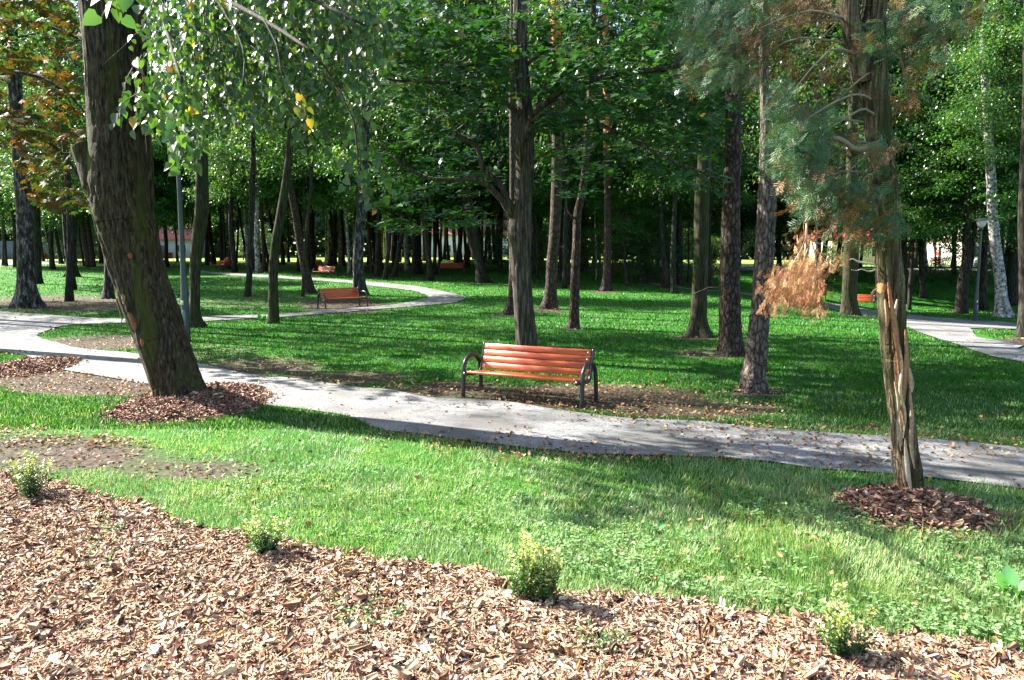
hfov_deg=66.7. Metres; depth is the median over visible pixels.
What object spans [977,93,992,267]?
birch tree
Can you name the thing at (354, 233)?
tree
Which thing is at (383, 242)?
tree
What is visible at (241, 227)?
tree
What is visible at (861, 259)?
tree
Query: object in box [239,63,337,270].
tree
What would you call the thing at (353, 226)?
tree
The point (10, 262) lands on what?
path
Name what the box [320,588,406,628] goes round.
creeper plant
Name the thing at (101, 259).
tree
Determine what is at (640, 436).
path
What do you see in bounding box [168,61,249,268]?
tree
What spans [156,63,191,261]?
tree
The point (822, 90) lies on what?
tree
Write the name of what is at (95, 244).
shrub
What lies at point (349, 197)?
tree
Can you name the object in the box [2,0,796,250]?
sky
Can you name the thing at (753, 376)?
pine tree
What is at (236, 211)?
tree
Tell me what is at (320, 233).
distant woods
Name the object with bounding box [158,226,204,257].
house
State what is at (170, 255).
litter bin
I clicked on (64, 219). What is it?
tree
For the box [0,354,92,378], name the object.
mulch mound
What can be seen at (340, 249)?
tree
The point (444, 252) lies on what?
tree
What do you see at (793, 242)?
tree
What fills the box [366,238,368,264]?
tree
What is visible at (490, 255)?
tree
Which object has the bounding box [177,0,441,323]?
tree
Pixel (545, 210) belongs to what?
tree
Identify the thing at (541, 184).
tree
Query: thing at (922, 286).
tree
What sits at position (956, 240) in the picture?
tree
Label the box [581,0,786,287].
tree
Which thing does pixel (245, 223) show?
tree
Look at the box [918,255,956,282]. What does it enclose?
shrub
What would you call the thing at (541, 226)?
tree
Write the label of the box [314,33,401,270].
tree
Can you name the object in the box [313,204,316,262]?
tree
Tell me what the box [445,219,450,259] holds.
tree
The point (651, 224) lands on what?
shrub
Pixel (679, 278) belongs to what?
tree
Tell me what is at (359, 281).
birch tree
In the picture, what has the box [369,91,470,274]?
tree
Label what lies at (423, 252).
tree
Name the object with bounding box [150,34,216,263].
tree
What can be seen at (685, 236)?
shrub
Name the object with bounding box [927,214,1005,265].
house
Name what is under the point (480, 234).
tree
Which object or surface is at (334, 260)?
tree
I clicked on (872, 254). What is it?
window
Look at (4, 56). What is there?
tree
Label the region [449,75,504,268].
tree
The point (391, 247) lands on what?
tree
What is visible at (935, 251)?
tree
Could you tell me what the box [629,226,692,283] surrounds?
shrub
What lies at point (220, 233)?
tree
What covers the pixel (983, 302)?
tree
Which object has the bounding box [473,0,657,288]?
tree
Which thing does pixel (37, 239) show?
tree
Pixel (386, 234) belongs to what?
tree
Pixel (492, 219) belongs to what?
tree
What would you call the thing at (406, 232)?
birch tree
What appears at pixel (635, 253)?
shrub
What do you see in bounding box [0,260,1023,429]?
mown lawn
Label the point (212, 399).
mulch mound
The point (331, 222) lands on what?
tree
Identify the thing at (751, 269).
road
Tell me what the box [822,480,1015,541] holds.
mulch mound
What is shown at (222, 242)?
tree
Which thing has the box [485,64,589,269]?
tree
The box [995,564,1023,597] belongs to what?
leafy plant
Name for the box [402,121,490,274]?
tree
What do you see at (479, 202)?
tree
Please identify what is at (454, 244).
tree
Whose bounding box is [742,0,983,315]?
tree
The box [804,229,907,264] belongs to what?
house
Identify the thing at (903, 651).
bark chips
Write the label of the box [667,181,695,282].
tree
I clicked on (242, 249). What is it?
shrub
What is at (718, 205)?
tree
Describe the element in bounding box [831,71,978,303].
tree
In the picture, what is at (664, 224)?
tree
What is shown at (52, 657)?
wood piece
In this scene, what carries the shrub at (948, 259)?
on the ground at (160, 465)
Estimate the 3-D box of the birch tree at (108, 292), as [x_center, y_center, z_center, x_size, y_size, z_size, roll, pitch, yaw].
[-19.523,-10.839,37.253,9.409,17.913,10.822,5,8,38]
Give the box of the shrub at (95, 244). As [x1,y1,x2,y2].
[60,226,98,257]
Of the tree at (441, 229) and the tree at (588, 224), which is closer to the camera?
the tree at (588, 224)
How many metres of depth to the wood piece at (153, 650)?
4.52 m
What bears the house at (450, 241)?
on the ground at (160, 465)
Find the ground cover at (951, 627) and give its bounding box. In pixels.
[528,492,1023,642]
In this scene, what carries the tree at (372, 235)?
on the ground at (160, 465)
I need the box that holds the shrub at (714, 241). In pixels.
[685,235,741,280]
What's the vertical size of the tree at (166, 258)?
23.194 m
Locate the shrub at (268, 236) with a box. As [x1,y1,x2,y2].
[239,220,271,257]
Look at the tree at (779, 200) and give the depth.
61.23 m
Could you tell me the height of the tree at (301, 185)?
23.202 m
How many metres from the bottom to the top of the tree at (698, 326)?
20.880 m
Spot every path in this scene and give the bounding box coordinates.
[0,260,81,264]
[0,271,465,334]
[0,332,1023,487]
[649,282,1023,361]
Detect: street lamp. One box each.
[162,140,190,340]
[973,218,989,320]
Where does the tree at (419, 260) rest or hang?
on the ground at (160, 465)
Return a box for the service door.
[182,310,185,325]
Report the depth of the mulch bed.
5.83 m
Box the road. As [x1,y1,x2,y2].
[558,269,988,270]
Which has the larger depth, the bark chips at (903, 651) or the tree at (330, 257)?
the tree at (330, 257)
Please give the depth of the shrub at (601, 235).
56.56 m
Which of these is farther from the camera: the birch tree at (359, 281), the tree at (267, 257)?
the tree at (267, 257)
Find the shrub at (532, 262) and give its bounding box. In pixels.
[502,240,542,270]
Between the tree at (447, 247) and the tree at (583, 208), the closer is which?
the tree at (583, 208)
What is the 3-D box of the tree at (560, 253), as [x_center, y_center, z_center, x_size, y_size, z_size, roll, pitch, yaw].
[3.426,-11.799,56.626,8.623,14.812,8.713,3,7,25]
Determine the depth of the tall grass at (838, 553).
5.90 m
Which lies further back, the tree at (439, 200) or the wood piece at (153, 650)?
the tree at (439, 200)
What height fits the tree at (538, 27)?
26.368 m
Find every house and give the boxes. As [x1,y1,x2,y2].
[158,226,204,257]
[421,220,506,256]
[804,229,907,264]
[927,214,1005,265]
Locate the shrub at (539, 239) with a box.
[505,221,548,273]
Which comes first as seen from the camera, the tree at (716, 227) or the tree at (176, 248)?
the tree at (716, 227)
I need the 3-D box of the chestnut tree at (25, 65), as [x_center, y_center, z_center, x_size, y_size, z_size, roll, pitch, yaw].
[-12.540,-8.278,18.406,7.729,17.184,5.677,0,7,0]
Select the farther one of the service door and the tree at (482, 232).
the tree at (482, 232)
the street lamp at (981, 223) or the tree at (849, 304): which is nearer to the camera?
the tree at (849, 304)
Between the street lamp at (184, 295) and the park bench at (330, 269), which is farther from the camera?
the park bench at (330, 269)
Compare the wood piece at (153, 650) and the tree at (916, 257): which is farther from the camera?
the tree at (916, 257)
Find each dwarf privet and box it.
[6,449,53,497]
[240,504,288,553]
[500,531,562,602]
[812,578,879,656]
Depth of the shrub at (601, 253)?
52.89 m
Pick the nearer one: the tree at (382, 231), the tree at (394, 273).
the tree at (394, 273)
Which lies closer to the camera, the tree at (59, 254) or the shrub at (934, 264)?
the shrub at (934, 264)
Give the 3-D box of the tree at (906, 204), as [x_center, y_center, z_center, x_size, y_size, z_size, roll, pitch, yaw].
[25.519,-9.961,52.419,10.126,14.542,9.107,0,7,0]
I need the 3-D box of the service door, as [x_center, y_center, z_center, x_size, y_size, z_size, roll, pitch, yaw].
[-8.554,-0.574,20.276,0.090,0.400,0.012,0,7,0]
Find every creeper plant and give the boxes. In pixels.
[80,508,128,567]
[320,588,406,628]
[565,619,631,653]
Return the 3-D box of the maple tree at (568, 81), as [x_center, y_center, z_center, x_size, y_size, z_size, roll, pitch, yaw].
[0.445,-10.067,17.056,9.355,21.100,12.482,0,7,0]
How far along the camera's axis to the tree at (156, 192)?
76.78 m
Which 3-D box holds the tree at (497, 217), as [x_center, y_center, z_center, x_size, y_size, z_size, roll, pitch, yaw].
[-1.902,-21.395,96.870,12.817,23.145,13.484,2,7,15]
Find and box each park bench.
[210,260,225,269]
[312,266,336,277]
[315,259,321,265]
[317,287,367,308]
[439,263,463,272]
[461,342,597,408]
[839,294,876,308]
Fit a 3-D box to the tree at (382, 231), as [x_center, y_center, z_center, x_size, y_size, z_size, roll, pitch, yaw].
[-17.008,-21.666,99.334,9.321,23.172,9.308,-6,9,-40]
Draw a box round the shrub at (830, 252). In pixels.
[808,244,842,284]
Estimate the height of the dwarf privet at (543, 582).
0.531 m
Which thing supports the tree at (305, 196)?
on the ground at (160, 465)
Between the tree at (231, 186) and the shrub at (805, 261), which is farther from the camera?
the tree at (231, 186)
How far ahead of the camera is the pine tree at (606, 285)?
45.10 m
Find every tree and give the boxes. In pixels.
[0,0,51,69]
[0,0,84,308]
[0,0,89,216]
[0,0,158,289]
[0,0,192,298]
[0,10,83,283]
[0,63,155,276]
[0,121,15,265]
[0,129,90,268]
[0,132,16,266]
[0,194,10,265]
[1,0,85,301]
[5,211,77,243]
[8,199,45,261]
[22,0,278,327]
[41,211,94,234]
[41,218,64,263]
[48,215,93,265]
[58,181,95,266]
[71,0,437,396]
[77,107,92,266]
[90,220,103,262]
[147,47,194,266]
[149,30,194,234]
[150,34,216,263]
[151,75,211,265]
[154,42,248,260]
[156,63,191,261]
[157,165,236,225]
[161,12,247,267]
[161,212,235,238]
[163,146,233,264]
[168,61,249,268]
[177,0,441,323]
[181,21,267,271]
[182,184,245,259]
[183,21,302,272]
[186,1,381,293]
[192,11,331,296]
[209,102,297,270]
[209,121,271,269]
[209,202,248,243]
[210,144,247,266]
[221,170,288,266]
[222,228,222,257]
[234,200,274,262]
[236,212,238,262]
[237,59,349,271]
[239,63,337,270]
[247,19,382,296]
[260,121,347,270]
[263,202,279,263]
[269,191,318,233]
[271,146,354,267]
[271,209,289,261]
[277,0,454,295]
[280,231,285,264]
[292,163,315,269]
[294,76,372,272]
[295,163,356,270]
[302,0,497,279]
[313,202,351,264]
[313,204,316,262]
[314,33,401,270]
[315,68,436,276]
[318,25,393,273]
[324,206,328,261]
[328,186,384,244]
[329,205,332,237]
[337,0,508,280]
[338,218,341,262]
[339,211,388,263]
[340,208,345,265]
[348,94,486,276]
[352,208,354,249]
[353,192,370,237]
[358,0,745,359]
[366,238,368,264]
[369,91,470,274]
[369,138,469,273]
[381,218,383,260]
[383,227,384,258]
[384,108,493,274]
[384,208,408,256]
[384,217,387,258]
[385,0,534,282]
[385,206,451,270]
[390,214,394,260]
[392,214,397,266]
[397,215,401,261]
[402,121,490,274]
[418,28,471,259]
[422,219,425,260]
[430,218,431,251]
[432,209,449,260]
[437,217,440,263]
[443,219,445,259]
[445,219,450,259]
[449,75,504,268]
[452,187,477,262]
[455,145,505,236]
[455,197,480,261]
[456,83,505,266]
[457,200,498,259]
[463,218,466,259]
[468,0,577,202]
[469,123,576,279]
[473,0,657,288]
[477,191,483,258]
[480,4,637,284]
[480,189,491,262]
[480,204,507,246]
[481,74,497,264]
[481,211,483,249]
[483,0,542,266]
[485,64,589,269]
[489,46,550,207]
[499,85,603,278]
[502,0,515,314]
[512,0,697,328]
[527,0,577,308]
[540,206,546,261]
[548,83,623,269]
[561,0,646,290]
[562,55,724,283]
[562,86,637,267]
[562,182,637,267]
[575,158,677,285]
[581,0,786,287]
[603,0,759,293]
[628,130,670,265]
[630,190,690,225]
[631,163,754,255]
[637,51,684,263]
[639,4,777,231]
[656,79,779,288]
[661,0,1002,492]
[661,152,718,284]
[664,0,745,356]
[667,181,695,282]
[671,94,758,263]
[681,0,716,337]
[682,189,747,268]
[690,92,790,269]
[705,0,900,191]
[739,0,836,393]
[740,0,936,284]
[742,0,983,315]
[742,177,813,270]
[742,182,823,260]
[743,135,811,244]
[744,0,934,273]
[748,74,844,269]
[775,0,970,281]
[782,170,844,260]
[784,21,962,175]
[810,1,989,171]
[823,193,872,268]
[825,81,937,235]
[830,211,867,270]
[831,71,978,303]
[863,98,965,309]
[873,149,1010,297]
[888,0,1022,310]
[896,1,1013,275]
[897,93,1020,313]
[907,89,975,270]
[910,0,1023,337]
[914,221,939,265]
[919,0,1022,317]
[929,204,979,268]
[933,209,962,265]
[943,16,1022,272]
[948,35,1021,305]
[966,9,1006,259]
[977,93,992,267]
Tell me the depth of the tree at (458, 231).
89.29 m
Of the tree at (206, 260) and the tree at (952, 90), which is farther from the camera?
the tree at (206, 260)
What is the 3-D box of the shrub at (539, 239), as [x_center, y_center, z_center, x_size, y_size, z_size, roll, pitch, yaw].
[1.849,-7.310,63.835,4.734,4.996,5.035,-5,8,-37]
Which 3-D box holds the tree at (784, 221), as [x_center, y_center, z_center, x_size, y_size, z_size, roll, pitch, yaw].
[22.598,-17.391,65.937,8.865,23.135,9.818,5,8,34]
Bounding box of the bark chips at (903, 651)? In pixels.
[0,466,1023,679]
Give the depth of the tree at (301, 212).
76.23 m
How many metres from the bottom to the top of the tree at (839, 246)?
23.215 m
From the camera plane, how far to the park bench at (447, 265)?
67.17 m
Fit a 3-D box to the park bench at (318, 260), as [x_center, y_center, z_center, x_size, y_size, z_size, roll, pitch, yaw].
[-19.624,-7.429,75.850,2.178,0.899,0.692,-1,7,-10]
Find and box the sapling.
[594,202,596,279]
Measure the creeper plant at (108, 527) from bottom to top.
0.084 m
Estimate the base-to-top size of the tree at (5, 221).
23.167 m
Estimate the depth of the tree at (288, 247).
90.16 m
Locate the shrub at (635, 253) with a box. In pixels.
[600,225,658,274]
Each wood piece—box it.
[47,651,61,663]
[149,644,159,654]
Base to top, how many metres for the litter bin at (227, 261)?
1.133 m
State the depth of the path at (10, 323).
28.56 m
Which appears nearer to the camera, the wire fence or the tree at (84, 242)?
the tree at (84, 242)
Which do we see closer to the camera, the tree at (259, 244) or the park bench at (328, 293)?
the park bench at (328, 293)
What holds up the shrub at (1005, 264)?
on the ground at (160, 465)
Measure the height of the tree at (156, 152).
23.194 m
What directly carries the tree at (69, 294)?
on the ground at (160, 465)
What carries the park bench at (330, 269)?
on the ground at (160, 465)
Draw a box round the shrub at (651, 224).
[623,222,689,282]
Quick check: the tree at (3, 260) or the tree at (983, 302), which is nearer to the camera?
the tree at (983, 302)
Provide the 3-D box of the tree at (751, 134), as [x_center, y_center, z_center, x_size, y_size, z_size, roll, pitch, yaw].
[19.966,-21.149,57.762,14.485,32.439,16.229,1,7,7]
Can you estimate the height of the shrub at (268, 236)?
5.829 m
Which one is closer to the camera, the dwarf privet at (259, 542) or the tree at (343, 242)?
the dwarf privet at (259, 542)
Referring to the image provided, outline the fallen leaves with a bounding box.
[0,280,1023,483]
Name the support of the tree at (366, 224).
on the ground at (160, 465)
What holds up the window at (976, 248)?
in the house at (930, 254)
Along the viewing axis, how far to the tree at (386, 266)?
55.14 m
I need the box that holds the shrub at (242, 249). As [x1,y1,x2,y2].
[235,228,260,259]
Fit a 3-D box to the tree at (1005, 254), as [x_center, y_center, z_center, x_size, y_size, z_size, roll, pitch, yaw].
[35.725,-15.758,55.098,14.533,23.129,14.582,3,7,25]
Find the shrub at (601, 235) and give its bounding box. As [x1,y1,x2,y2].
[581,216,637,275]
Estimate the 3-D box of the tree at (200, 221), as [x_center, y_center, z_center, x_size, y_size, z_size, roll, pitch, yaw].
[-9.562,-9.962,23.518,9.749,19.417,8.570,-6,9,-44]
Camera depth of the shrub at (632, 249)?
51.84 m
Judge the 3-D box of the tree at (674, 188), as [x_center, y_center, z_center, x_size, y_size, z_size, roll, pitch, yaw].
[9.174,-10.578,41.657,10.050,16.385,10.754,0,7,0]
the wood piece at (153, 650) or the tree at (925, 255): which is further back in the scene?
the tree at (925, 255)
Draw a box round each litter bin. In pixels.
[168,252,172,258]
[224,258,230,269]
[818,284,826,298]
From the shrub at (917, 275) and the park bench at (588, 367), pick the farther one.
the shrub at (917, 275)
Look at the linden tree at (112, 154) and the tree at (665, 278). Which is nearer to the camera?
the linden tree at (112, 154)
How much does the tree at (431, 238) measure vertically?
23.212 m
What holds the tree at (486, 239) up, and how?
on the ground at (160, 465)
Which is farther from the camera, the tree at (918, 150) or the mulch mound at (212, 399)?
the tree at (918, 150)
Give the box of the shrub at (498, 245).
[467,218,508,271]
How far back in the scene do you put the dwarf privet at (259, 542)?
6.04 m
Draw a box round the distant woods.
[0,196,999,259]
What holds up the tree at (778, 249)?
on the ground at (160, 465)
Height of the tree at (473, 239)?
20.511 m
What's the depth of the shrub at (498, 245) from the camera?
66.93 m
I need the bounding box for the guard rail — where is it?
[628,266,990,271]
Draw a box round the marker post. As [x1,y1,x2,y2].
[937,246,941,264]
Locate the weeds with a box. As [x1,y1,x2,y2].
[173,456,543,555]
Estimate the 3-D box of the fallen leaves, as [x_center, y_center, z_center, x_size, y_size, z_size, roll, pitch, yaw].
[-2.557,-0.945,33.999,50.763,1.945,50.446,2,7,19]
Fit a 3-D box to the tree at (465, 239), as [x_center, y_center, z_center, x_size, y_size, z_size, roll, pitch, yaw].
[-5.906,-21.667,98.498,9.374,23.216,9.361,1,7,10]
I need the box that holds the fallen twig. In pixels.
[132,575,222,611]
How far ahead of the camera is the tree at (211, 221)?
94.05 m
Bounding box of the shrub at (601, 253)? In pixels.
[586,235,634,281]
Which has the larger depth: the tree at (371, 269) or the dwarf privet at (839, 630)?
the tree at (371, 269)
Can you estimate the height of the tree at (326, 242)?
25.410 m
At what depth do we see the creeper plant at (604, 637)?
4.68 m
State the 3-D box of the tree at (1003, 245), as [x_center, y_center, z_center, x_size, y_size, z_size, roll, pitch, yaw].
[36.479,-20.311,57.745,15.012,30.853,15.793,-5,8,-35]
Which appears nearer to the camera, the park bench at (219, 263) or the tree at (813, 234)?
the tree at (813, 234)
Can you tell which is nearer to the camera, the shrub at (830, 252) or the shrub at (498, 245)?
the shrub at (830, 252)
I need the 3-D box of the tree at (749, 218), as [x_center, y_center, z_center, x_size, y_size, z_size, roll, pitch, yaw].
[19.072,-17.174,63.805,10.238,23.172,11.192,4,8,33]
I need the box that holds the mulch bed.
[0,470,982,679]
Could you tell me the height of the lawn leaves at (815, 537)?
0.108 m
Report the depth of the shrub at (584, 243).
59.21 m
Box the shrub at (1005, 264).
[990,251,1007,274]
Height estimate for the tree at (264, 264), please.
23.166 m
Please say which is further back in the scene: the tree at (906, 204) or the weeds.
the tree at (906, 204)
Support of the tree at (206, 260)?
on the ground at (160, 465)
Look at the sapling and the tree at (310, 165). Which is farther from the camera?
the sapling
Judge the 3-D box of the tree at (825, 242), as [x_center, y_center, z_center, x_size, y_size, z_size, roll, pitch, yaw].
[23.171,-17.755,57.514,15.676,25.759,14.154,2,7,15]
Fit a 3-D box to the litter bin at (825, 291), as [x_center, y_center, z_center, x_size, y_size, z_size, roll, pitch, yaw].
[20.852,-3.199,52.247,0.552,1.133,0.556,1,7,11]
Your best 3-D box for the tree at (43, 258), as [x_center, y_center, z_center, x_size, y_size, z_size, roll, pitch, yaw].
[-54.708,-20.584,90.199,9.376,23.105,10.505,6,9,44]
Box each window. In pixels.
[871,246,874,256]
[974,245,978,257]
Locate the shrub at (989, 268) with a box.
[969,257,993,284]
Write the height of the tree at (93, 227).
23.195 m
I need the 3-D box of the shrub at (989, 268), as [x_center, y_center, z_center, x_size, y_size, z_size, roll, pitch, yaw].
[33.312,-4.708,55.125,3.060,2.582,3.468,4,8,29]
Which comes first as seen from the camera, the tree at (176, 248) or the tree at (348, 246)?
the tree at (348, 246)
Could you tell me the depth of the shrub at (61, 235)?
92.23 m
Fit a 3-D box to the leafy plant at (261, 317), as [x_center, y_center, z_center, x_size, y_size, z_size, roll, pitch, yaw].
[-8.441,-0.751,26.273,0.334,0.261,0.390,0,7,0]
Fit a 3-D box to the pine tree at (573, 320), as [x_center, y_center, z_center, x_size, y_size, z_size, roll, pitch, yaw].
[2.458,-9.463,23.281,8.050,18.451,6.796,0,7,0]
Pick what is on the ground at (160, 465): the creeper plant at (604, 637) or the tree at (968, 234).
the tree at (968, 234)
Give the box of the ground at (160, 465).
[0,251,1023,647]
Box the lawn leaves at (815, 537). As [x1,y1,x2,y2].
[47,379,1023,640]
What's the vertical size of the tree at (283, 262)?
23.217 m
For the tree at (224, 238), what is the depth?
73.72 m
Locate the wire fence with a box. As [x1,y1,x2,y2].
[0,241,98,258]
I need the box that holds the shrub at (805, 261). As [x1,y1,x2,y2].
[791,254,822,282]
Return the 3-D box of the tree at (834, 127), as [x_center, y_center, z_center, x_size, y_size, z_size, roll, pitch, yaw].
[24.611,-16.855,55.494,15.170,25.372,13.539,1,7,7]
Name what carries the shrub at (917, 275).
on the ground at (160, 465)
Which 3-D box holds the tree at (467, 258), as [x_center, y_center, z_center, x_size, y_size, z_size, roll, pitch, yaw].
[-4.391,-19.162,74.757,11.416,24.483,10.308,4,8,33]
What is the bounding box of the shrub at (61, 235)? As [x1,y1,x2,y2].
[41,225,82,260]
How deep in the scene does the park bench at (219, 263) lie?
71.22 m
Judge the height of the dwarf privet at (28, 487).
0.498 m
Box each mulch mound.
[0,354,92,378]
[86,380,287,429]
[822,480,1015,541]
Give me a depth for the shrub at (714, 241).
55.11 m
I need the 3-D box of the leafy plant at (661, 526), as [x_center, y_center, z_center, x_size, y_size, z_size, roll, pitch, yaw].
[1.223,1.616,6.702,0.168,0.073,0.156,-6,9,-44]
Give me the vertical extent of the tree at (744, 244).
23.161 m
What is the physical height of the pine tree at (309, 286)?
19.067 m
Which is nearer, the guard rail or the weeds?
the weeds
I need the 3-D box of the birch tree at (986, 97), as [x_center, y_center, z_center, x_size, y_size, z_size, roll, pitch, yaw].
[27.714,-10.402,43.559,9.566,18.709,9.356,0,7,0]
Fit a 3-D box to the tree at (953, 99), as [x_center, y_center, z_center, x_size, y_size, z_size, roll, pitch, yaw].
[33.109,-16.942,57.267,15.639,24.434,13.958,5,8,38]
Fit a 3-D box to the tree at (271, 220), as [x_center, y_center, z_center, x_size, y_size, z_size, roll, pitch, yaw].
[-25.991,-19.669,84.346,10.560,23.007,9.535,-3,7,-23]
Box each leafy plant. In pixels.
[257,314,266,320]
[645,523,665,529]
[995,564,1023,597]
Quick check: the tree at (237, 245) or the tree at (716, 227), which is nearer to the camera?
the tree at (716, 227)
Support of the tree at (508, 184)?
on the ground at (160, 465)
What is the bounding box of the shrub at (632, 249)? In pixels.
[611,225,667,282]
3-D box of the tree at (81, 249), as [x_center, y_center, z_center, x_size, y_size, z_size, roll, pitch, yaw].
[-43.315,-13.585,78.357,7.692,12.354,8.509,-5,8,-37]
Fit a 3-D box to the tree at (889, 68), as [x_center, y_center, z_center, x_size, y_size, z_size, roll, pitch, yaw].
[26.194,-17.912,57.787,14.903,26.042,13.456,4,8,31]
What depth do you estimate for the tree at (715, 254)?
69.93 m
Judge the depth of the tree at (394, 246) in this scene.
75.53 m
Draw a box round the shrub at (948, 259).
[930,243,976,283]
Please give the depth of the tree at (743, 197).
50.41 m
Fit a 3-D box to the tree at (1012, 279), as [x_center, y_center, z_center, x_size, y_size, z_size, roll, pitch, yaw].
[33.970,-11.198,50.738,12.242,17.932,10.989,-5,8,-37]
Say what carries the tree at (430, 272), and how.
on the ground at (160, 465)
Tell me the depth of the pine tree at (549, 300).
30.99 m
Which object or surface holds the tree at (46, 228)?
on the ground at (160, 465)
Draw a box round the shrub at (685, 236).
[655,220,693,271]
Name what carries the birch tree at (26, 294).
on the ground at (160, 465)
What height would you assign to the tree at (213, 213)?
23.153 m
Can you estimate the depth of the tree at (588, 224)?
71.41 m
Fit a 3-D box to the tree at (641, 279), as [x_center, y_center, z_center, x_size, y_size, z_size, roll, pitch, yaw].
[8.672,-11.915,50.995,11.446,16.517,11.532,0,7,0]
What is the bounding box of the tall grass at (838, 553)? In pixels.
[128,450,1023,646]
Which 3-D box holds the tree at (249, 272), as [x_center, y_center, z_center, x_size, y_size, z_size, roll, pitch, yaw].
[-12.932,-10.459,39.650,8.065,16.622,8.636,6,9,41]
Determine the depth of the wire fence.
99.39 m
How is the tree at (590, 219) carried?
on the ground at (160, 465)
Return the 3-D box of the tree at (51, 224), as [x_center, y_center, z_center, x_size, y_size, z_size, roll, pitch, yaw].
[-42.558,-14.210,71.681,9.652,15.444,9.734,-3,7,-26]
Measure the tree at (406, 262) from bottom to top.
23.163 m
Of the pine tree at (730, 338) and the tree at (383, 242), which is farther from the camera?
the tree at (383, 242)
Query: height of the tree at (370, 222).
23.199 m
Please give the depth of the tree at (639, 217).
74.18 m
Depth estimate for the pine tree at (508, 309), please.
28.34 m
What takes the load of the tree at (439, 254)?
on the ground at (160, 465)
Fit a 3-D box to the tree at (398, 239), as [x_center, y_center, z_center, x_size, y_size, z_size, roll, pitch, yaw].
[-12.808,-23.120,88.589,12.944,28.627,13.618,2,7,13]
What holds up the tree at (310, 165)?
on the ground at (160, 465)
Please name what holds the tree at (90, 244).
on the ground at (160, 465)
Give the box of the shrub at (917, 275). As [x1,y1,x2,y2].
[907,252,934,284]
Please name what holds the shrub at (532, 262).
on the ground at (160, 465)
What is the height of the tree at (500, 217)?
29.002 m
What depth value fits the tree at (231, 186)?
66.09 m
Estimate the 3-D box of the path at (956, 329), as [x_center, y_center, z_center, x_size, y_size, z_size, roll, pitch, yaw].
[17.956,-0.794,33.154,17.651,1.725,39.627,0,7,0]
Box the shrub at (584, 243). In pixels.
[570,237,602,275]
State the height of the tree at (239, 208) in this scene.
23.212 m
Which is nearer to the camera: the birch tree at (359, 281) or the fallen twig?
the fallen twig
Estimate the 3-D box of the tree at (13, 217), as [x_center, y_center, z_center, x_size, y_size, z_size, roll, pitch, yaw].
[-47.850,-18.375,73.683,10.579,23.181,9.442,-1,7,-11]
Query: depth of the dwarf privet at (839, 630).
4.45 m
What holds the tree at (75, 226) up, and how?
on the ground at (160, 465)
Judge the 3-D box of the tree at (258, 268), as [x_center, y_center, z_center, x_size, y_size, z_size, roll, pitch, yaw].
[-21.272,-17.455,64.375,11.262,24.097,10.169,0,7,4]
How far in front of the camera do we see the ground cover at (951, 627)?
5.71 m
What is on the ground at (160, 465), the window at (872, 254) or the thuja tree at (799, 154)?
the thuja tree at (799, 154)
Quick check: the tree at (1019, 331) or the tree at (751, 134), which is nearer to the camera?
the tree at (1019, 331)
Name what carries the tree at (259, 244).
on the ground at (160, 465)
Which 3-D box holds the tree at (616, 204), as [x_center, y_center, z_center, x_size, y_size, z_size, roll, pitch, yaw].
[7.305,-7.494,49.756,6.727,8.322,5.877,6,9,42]
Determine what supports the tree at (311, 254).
on the ground at (160, 465)
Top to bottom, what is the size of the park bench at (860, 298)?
0.899 m

